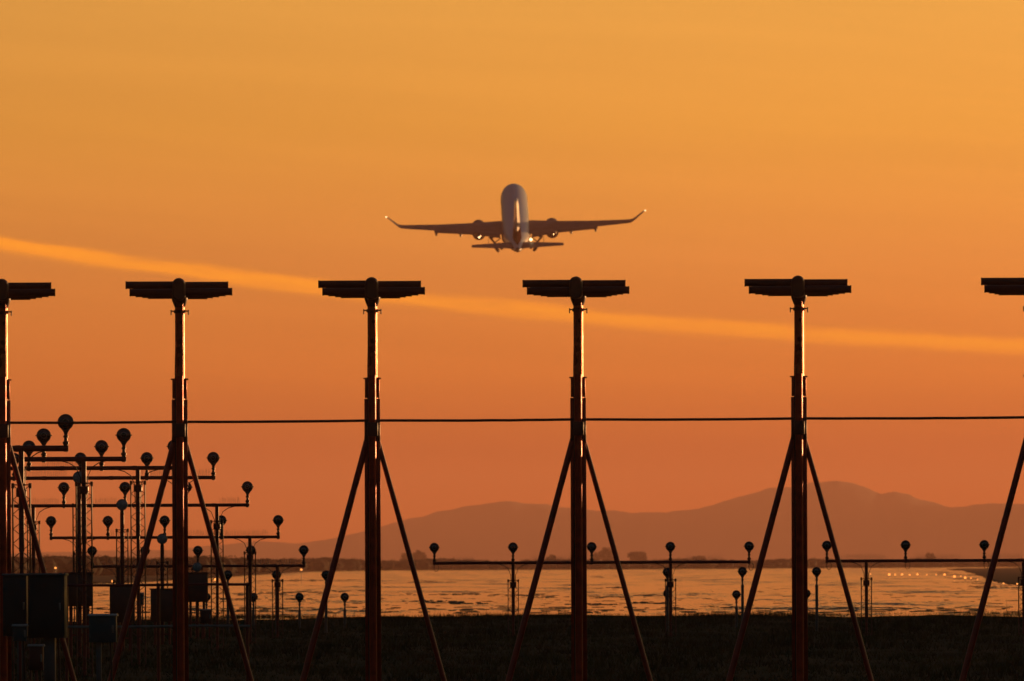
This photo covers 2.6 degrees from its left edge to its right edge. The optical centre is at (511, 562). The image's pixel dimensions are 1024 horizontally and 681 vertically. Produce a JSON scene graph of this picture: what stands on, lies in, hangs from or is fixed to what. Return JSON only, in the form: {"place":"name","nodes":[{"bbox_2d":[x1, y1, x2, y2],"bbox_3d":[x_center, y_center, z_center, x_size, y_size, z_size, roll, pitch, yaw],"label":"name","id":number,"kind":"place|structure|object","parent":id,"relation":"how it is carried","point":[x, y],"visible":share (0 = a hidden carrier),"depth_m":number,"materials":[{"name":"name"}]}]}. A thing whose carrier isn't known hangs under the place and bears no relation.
{"place":"outdoors","nodes":[
{"label":"outdoors","id":0,"kind":"place"},
{"bbox_2d":[11,452,219,483],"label":"approach light bar","id":1,"kind":"object","parent":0,"point":[146,458],"visible":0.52,"depth_m":352.97,"materials":[{"name":"red paint"}]},
{"bbox_2d":[140,592,144,643],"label":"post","id":2,"kind":"object","parent":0,"point":[141,598],"visible":0.58,"depth_m":414.99,"materials":[{"name":"black metal"}]},
{"bbox_2d":[0,0,1023,552],"label":"sky","id":3,"kind":"structure","parent":0,"point":[264,148],"materials":[{"name":"orange"}]},
{"bbox_2d":[386,184,645,252],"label":"passenger jet","id":4,"kind":"object","parent":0,"point":[515,227],"visible":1,"depth_m":2511.95,"materials":[{"name":"metal"}]},
{"bbox_2d":[11,481,1023,560],"bbox_3d":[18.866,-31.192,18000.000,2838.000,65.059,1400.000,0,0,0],"label":"mountains","id":5,"kind":"structure","parent":0,"point":[864,521],"depth_m":17769.64,"materials":[{"name":"brown stone"}]},
{"bbox_2d":[11,600,1023,680],"bbox_3d":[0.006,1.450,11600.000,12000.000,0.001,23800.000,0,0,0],"label":"ground","id":6,"kind":"structure","parent":0,"point":[549,621],"depth_m":363.58,"materials":[{"name":"brown plant"}]},
{"bbox_2d":[1,573,27,680],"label":"equipment cabinet","id":7,"kind":"object","parent":6,"relation":"on","point":[15,598],"visible":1,"depth_m":242.26,"materials":[{"name":"black metal"}]},
{"bbox_2d":[12,624,27,680],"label":"junction box","id":8,"kind":"object","parent":6,"relation":"on","point":[20,633],"visible":1,"depth_m":241.14,"materials":[{"name":"red paint"}]},
{"bbox_2d":[27,644,44,680],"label":"junction box","id":9,"kind":"object","parent":6,"relation":"on","point":[36,657],"visible":1,"depth_m":240.82,"materials":[{"name":"brown paint"}]},
{"bbox_2d":[0,279,76,680],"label":"antenna mast","id":10,"kind":"object","parent":6,"relation":"on","point":[9,292],"visible":1,"depth_m":244.89,"materials":[{"name":"black metal"}]},
{"bbox_2d":[11,416,1023,423],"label":"feed cable","id":11,"kind":"object","parent":10,"relation":"attached to","point":[517,420],"visible":1,"depth_m":245.06,"materials":[{"name":"black metal"}]},
{"bbox_2d":[11,414,73,680],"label":"approach light bar","id":12,"kind":"object","parent":6,"relation":"on","point":[65,428],"visible":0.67,"depth_m":262.97,"materials":[{"name":"red paint"}]},
{"bbox_2d":[26,573,68,680],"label":"equipment cabinet","id":13,"kind":"object","parent":6,"relation":"on","point":[47,609],"visible":1,"depth_m":241.33,"materials":[{"name":"black metal"}]},
{"bbox_2d":[15,428,131,676],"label":"approach light bar","id":14,"kind":"object","parent":6,"relation":"on","point":[44,435],"visible":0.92,"depth_m":292.97,"materials":[{"name":"red paint"}]},
{"bbox_2d":[64,471,93,658],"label":"strobe light","id":15,"kind":"object","parent":6,"relation":"on","point":[71,577],"visible":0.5,"depth_m":350.89,"materials":[{"name":"black metal"}]},
{"bbox_2d":[11,440,171,665],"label":"approach light bar","id":16,"kind":"object","parent":6,"relation":"on","point":[101,447],"visible":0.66,"depth_m":322.97,"materials":[{"name":"red paint"}]},
{"bbox_2d":[87,614,117,680],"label":"equipment cabinet","id":17,"kind":"object","parent":6,"relation":"on","point":[102,627],"visible":1,"depth_m":240.37,"materials":[{"name":"grey metal"}]},
{"bbox_2d":[110,499,134,650],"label":"strobe light","id":18,"kind":"object","parent":6,"relation":"on","point":[119,598],"visible":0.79,"depth_m":380.88,"materials":[{"name":"black metal"}]},
{"bbox_2d":[11,481,253,650],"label":"approach light bar","id":19,"kind":"object","parent":6,"relation":"on","point":[124,487],"visible":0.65,"depth_m":382.97,"materials":[{"name":"red paint"}]},
{"bbox_2d":[65,583,249,680],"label":"pipe barrier","id":20,"kind":"object","parent":6,"relation":"on","point":[158,626],"visible":0.7,"depth_m":261.99,"materials":[{"name":"black metal"}]},
{"bbox_2d":[149,534,172,644],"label":"strobe light","id":21,"kind":"object","parent":6,"relation":"on","point":[166,604],"visible":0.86,"depth_m":410.79,"materials":[{"name":"black metal"}]},
{"bbox_2d":[45,515,283,643],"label":"approach light bar","id":22,"kind":"object","parent":6,"relation":"on","point":[164,520],"visible":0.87,"depth_m":412.97,"materials":[{"name":"red paint"}]},
{"bbox_2d":[107,278,253,680],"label":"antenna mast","id":23,"kind":"object","parent":6,"relation":"on","point":[179,292],"visible":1,"depth_m":244.91,"materials":[{"name":"metal"}]},
{"bbox_2d":[87,545,308,637],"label":"approach light bar","id":24,"kind":"object","parent":6,"relation":"on","point":[198,550],"visible":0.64,"depth_m":442.97,"materials":[{"name":"red paint"}]},
{"bbox_2d":[188,562,208,638],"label":"junction box","id":25,"kind":"object","parent":6,"relation":"on","point":[197,594],"visible":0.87,"depth_m":440.78,"materials":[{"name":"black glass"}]},
{"bbox_2d":[199,609,210,638],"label":"junction box","id":26,"kind":"object","parent":6,"relation":"on","point":[205,615],"visible":0.84,"depth_m":439.89,"materials":[{"name":"brown paint"}]},
{"bbox_2d":[205,593,210,629],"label":"post lamp","id":27,"kind":"object","parent":6,"relation":"on","point":[209,597],"visible":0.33,"depth_m":502.97,"materials":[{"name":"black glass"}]},
{"bbox_2d":[224,570,232,633],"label":"post lamp","id":28,"kind":"object","parent":6,"relation":"on","point":[228,574],"visible":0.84,"depth_m":472.97,"materials":[{"name":"black metal"}]},
{"bbox_2d":[251,593,257,629],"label":"post lamp","id":29,"kind":"object","parent":6,"relation":"on","point":[253,609],"visible":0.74,"depth_m":502.97,"materials":[{"name":"black metal"}]},
{"bbox_2d":[271,570,281,633],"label":"post lamp","id":30,"kind":"object","parent":6,"relation":"on","point":[274,573],"visible":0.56,"depth_m":472.98,"materials":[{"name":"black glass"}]},
{"bbox_2d":[295,593,303,628],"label":"post lamp","id":31,"kind":"object","parent":6,"relation":"on","point":[299,597],"visible":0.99,"depth_m":502.97,"materials":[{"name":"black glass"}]},
{"bbox_2d":[321,570,328,632],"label":"post lamp","id":32,"kind":"object","parent":6,"relation":"on","point":[324,574],"visible":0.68,"depth_m":472.97,"materials":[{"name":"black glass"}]},
{"bbox_2d":[341,593,348,626],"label":"post lamp","id":33,"kind":"object","parent":6,"relation":"on","point":[344,597],"visible":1,"depth_m":502.97,"materials":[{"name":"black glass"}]},
{"bbox_2d":[300,277,446,680],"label":"antenna mast","id":34,"kind":"object","parent":6,"relation":"on","point":[372,291],"visible":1,"depth_m":244.91,"materials":[{"name":"metal"}]},
{"bbox_2d":[505,276,652,680],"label":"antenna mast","id":35,"kind":"object","parent":6,"relation":"on","point":[577,290],"visible":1,"depth_m":244.91,"materials":[{"name":"metal"}]},
{"bbox_2d":[429,541,754,636],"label":"approach light bar","id":36,"kind":"object","parent":6,"relation":"on","point":[749,546],"visible":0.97,"depth_m":442.97,"materials":[{"name":"red paint"}]},
{"bbox_2d":[662,568,668,631],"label":"post lamp","id":37,"kind":"object","parent":6,"relation":"on","point":[664,572],"visible":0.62,"depth_m":472.98,"materials":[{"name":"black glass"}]},
{"bbox_2d":[732,590,740,626],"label":"post lamp","id":38,"kind":"object","parent":6,"relation":"on","point":[736,594],"visible":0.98,"depth_m":502.97,"materials":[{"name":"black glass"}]},
{"bbox_2d":[737,567,747,621],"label":"post lamp","id":39,"kind":"object","parent":6,"relation":"on","point":[742,571],"visible":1,"depth_m":472.97,"materials":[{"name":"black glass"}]},
{"bbox_2d":[726,275,873,680],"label":"antenna mast","id":40,"kind":"object","parent":6,"relation":"on","point":[798,289],"visible":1,"depth_m":244.91,"materials":[{"name":"metal"}]},
{"bbox_2d":[811,567,821,630],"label":"post lamp","id":41,"kind":"object","parent":6,"relation":"on","point":[816,571],"visible":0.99,"depth_m":472.97,"materials":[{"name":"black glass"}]},
{"bbox_2d":[821,540,1023,635],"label":"approach light bar","id":42,"kind":"object","parent":6,"relation":"on","point":[905,545],"visible":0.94,"depth_m":442.97,"materials":[{"name":"red paint"}]},
{"bbox_2d":[959,278,1023,680],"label":"antenna mast","id":43,"kind":"object","parent":6,"relation":"on","point":[1006,286],"visible":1,"depth_m":244.90,"materials":[{"name":"metal"}]},
{"bbox_2d":[68,567,1021,621],"bbox_3d":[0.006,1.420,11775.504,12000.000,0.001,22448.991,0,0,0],"label":"water","id":44,"kind":"structure","parent":0,"point":[694,587],"depth_m":1115.51,"materials":[{"name":"orange liquid"}]},
{"bbox_2d":[93,566,1021,583],"bbox_3d":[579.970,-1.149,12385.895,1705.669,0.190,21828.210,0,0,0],"label":"shore","id":45,"kind":"structure","parent":0,"point":[102,579],"depth_m":3047.03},
{"bbox_2d":[399,553,407,560],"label":"tree","id":46,"kind":"object","parent":45,"relation":"on","point":[403,556],"visible":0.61,"depth_m":6974.43,"materials":[{"name":"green plant"}]},
{"bbox_2d":[412,550,426,559],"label":"tree","id":47,"kind":"object","parent":45,"relation":"on","point":[419,555],"visible":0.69,"depth_m":6973.81,"materials":[{"name":"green plant"}]},
{"bbox_2d":[11,555,1022,575],"bbox_3d":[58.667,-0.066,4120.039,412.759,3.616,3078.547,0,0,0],"label":"scrub","id":48,"kind":"object","parent":45,"relation":"on","point":[62,564],"visible":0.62,"depth_m":4625.24,"materials":[{"name":"brown plant"}]},
{"bbox_2d":[590,552,599,560],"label":"tree","id":49,"kind":"object","parent":45,"relation":"on","point":[595,556],"visible":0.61,"depth_m":7124.75,"materials":[{"name":"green plant"}]},
{"bbox_2d":[597,547,613,560],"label":"tree","id":50,"kind":"object","parent":45,"relation":"on","point":[604,553],"visible":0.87,"depth_m":7049.30,"materials":[{"name":"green plant"}]},
{"bbox_2d":[627,552,646,560],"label":"tree","id":51,"kind":"object","parent":45,"relation":"on","point":[636,556],"visible":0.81,"depth_m":7048.68,"materials":[{"name":"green plant"}]},
{"bbox_2d":[691,556,705,559],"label":"tree","id":52,"kind":"object","parent":45,"relation":"on","point":[698,557],"visible":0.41,"depth_m":7349.08,"materials":[{"name":"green plant"}]},
{"bbox_2d":[926,552,935,558],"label":"tree","id":53,"kind":"object","parent":45,"relation":"on","point":[932,555],"visible":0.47,"depth_m":7498.98,"materials":[{"name":"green plant"}]},
{"bbox_2d":[947,567,1021,585],"bbox_3d":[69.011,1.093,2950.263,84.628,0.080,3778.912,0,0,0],"label":"spit","id":54,"kind":"structure","parent":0,"point":[1009,576],"depth_m":2394.00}
]}

